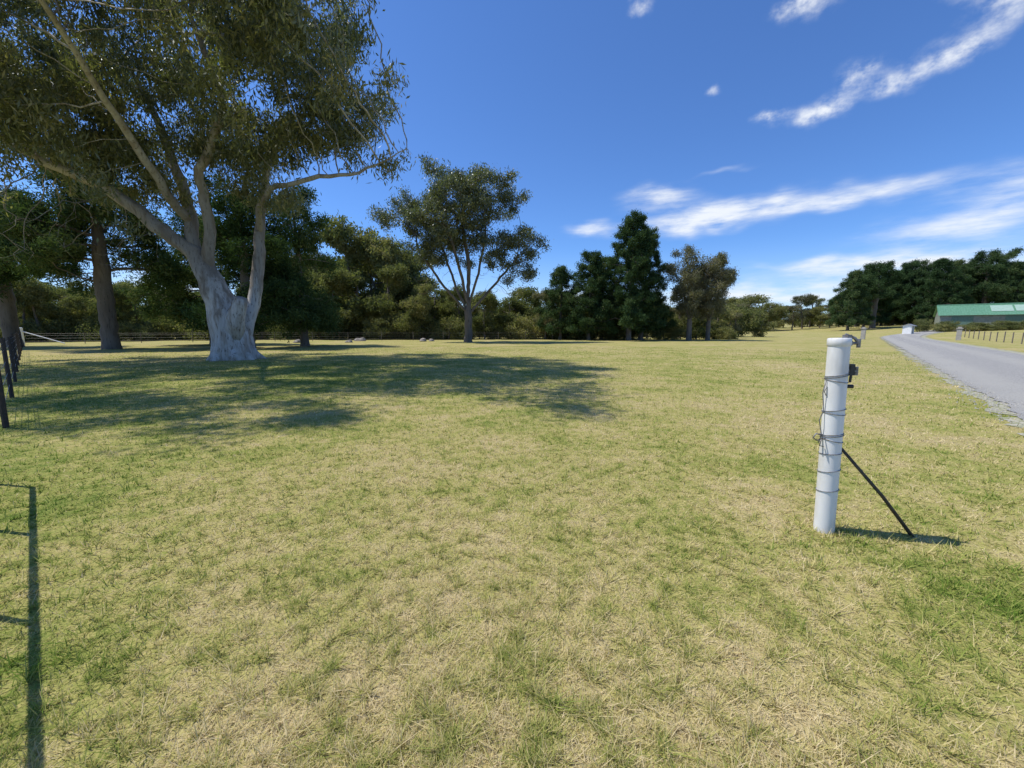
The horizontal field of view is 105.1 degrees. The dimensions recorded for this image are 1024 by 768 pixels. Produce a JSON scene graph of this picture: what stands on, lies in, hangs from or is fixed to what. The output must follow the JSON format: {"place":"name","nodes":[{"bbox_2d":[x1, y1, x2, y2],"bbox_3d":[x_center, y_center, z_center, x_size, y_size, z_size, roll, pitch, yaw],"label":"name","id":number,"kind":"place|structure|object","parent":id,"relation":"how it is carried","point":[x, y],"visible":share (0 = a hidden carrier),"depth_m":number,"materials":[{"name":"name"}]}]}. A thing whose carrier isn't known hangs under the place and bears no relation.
{"place":"outdoors","nodes":[
{"label":"outdoors","id":0,"kind":"place"},
{"bbox_2d":[0,321,1023,767],"bbox_3d":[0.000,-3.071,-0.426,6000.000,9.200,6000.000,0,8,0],"label":"ground","id":1,"kind":"structure","parent":0,"point":[798,341],"depth_m":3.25,"materials":[{"name":"green plant"}]},
{"bbox_2d":[0,332,22,427],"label":"wire fence","id":2,"kind":"object","parent":1,"relation":"on","point":[15,358],"visible":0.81,"depth_m":8.64,"materials":[{"name":"metal"}]},
{"bbox_2d":[19,327,64,343],"bbox_3d":[-48.877,-4.915,40.803,3.524,1.920,0.310,-2,8,-15],"label":"fence corner post","id":3,"kind":"object","parent":1,"relation":"on","point":[21,330],"visible":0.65,"depth_m":40.48,"materials":[{"name":"white paint"}]},
{"bbox_2d":[0,181,88,346],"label":"pine tree","id":4,"kind":"object","parent":1,"relation":"on","point":[9,321],"visible":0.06,"depth_m":33.18,"materials":[{"name":"green plant"}]},
{"bbox_2d":[0,161,197,348],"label":"pine tree","id":5,"kind":"object","parent":1,"relation":"on","point":[46,246],"visible":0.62,"depth_m":28.83,"materials":[{"name":"green plant"}]},
{"bbox_2d":[114,208,273,344],"bbox_3d":[-30.110,-10.401,38.498,12.080,13.476,10.918,-3,8,-18],"label":"pine tree","id":6,"kind":"object","parent":1,"relation":"on","point":[157,310],"visible":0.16,"depth_m":36.27,"materials":[{"name":"green plant"}]},
{"bbox_2d":[0,0,418,360],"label":"gum tree","id":7,"kind":"object","parent":1,"relation":"on","point":[265,37],"visible":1,"depth_m":16.75,"materials":[{"name":"green plant"}]},
{"bbox_2d":[171,171,325,347],"bbox_3d":[-21.086,-9.405,31.314,10.067,13.476,9.098,0,8,3],"label":"pine tree","id":8,"kind":"object","parent":1,"relation":"on","point":[239,232],"visible":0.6,"depth_m":30.26,"materials":[{"name":"green plant"}]},
{"bbox_2d":[248,183,348,345],"bbox_3d":[-19.233,-10.242,34.983,8.188,14.150,9.060,-3,9,-22],"label":"pine tree","id":9,"kind":"object","parent":1,"relation":"on","point":[304,237],"visible":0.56,"depth_m":34.32,"materials":[{"name":"green plant"}]},
{"bbox_2d":[23,331,604,342],"bbox_3d":[-16.931,-6.294,52.480,71.188,1.445,5.318,-2,8,-16],"label":"wire fence","id":10,"kind":"object","parent":1,"relation":"on","point":[312,336],"visible":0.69,"depth_m":51.15,"materials":[{"name":"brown wood"}]},
{"bbox_2d":[354,338,365,340],"bbox_3d":[-20.018,-5.753,51.710,1.680,0.735,0.875,0,8,0],"label":"rock","id":11,"kind":"object","parent":1,"relation":"on","point":[359,339],"visible":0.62,"depth_m":51.45,"materials":[{"name":"grey stone"}]},
{"bbox_2d":[0,211,778,341],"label":"background tree line","id":12,"kind":"object","parent":1,"relation":"on","point":[389,299],"visible":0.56,"depth_m":59.46,"materials":[{"name":"green plant"}]},
{"bbox_2d":[365,152,551,341],"bbox_3d":[-5.937,-15.163,45.838,21.722,20.942,12.299,0,8,0],"label":"gum tree","id":13,"kind":"object","parent":1,"relation":"on","point":[441,233],"visible":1,"depth_m":44.66,"materials":[{"name":"green plant"}]},
{"bbox_2d":[533,264,580,339],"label":"pine tree","id":14,"kind":"object","parent":1,"relation":"on","point":[561,277],"visible":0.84,"depth_m":56.62,"materials":[{"name":"green plant"}]},
{"bbox_2d":[552,249,619,339],"bbox_3d":[10.913,-12.541,56.035,8.361,12.904,9.254,-2,8,-15],"label":"pine tree","id":15,"kind":"object","parent":1,"relation":"on","point":[589,300],"visible":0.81,"depth_m":54.27,"materials":[{"name":"green plant"}]},
{"bbox_2d":[575,255,622,339],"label":"pine tree","id":16,"kind":"object","parent":1,"relation":"on","point":[603,258],"visible":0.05,"depth_m":57.20,"materials":[{"name":"green plant"}]},
{"bbox_2d":[589,209,666,339],"bbox_3d":[16.203,-14.530,53.898,10.752,17.405,11.114,-4,9,-28],"label":"pine tree","id":17,"kind":"object","parent":1,"relation":"on","point":[630,226],"visible":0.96,"depth_m":52.00,"materials":[{"name":"green plant"}]},
{"bbox_2d":[614,226,679,339],"bbox_3d":[18.303,-14.146,55.449,9.139,16.186,9.447,6,10,36],"label":"pine tree","id":18,"kind":"object","parent":1,"relation":"on","point":[662,311],"visible":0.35,"depth_m":54.26,"materials":[{"name":"green plant"}]},
{"bbox_2d":[655,244,736,339],"bbox_3d":[25.120,-12.384,53.609,10.987,13.259,7.427,0,8,0],"label":"gum tree","id":19,"kind":"object","parent":1,"relation":"on","point":[692,304],"visible":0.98,"depth_m":52.66,"materials":[{"name":"green plant"}]},
{"bbox_2d":[676,256,740,339],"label":"gum tree","id":20,"kind":"object","parent":1,"relation":"on","point":[708,313],"visible":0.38,"depth_m":54.16,"materials":[{"name":"green plant"}]},
{"bbox_2d":[812,333,914,536],"bbox_3d":[2.586,0.475,2.860,0.795,1.676,0.140,0,8,3],"label":"gate post","id":21,"kind":"object","parent":1,"relation":"on","point":[839,369],"visible":0.99,"depth_m":2.82,"materials":[{"name":"white paint"}]},
{"bbox_2d":[860,327,866,338],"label":"pillar","id":22,"kind":"structure","parent":1,"relation":"on","point":[863,332],"depth_m":59.76,"materials":[{"name":"stone"}]},
{"bbox_2d":[727,246,1023,330],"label":"distant tree line","id":23,"kind":"object","parent":1,"relation":"on","point":[872,295],"visible":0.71,"depth_m":116.39,"materials":[{"name":"green plant"}]},
{"bbox_2d":[902,324,915,333],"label":"pump shed","id":24,"kind":"structure","parent":1,"relation":"on","point":[908,329],"depth_m":81.78,"materials":[{"name":"white paint"}]},
{"bbox_2d":[880,330,1023,435],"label":"road verge","id":25,"kind":"structure","parent":1,"relation":"on","point":[1001,405],"depth_m":9.86,"materials":[{"name":"grey gravel"}]},
{"bbox_2d":[955,327,963,339],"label":"pillar","id":26,"kind":"structure","parent":1,"relation":"on","point":[959,333],"depth_m":54.63,"materials":[{"name":"stone"}]},
{"bbox_2d":[913,318,1023,331],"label":"hedge","id":27,"kind":"object","parent":1,"relation":"on","point":[948,326],"visible":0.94,"depth_m":82.99,"materials":[{"name":"green plant"}]},
{"bbox_2d":[933,303,1023,324],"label":"green roof shed","id":28,"kind":"structure","parent":1,"relation":"on","point":[990,313],"depth_m":89.54,"materials":[{"name":"green metal"}]},
{"bbox_2d":[951,315,1023,324],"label":"doors","id":29,"kind":"structure","parent":28,"relation":"in","point":[964,319],"depth_m":89.62,"materials":[{"name":"metal"}]},
{"bbox_2d":[964,329,1023,343],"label":"roadside fence","id":30,"kind":"object","parent":1,"relation":"on","point":[1004,339],"visible":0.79,"depth_m":48.86,"materials":[{"name":"brown wood"}]},
{"bbox_2d":[0,0,1023,313],"label":"sky","id":31,"kind":"structure","parent":0,"point":[806,143],"materials":[{"name":"blue"}]},
{"bbox_2d":[882,329,1023,419],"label":"road","id":32,"kind":"structure","parent":0,"point":[986,369],"depth_m":16.84,"materials":[{"name":"grey asphalt"}]},
{"bbox_2d":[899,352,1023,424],"bbox_3d":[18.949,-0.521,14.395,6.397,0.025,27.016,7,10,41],"label":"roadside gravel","id":33,"kind":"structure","parent":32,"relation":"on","point":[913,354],"depth_m":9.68,"materials":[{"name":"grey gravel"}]}
]}

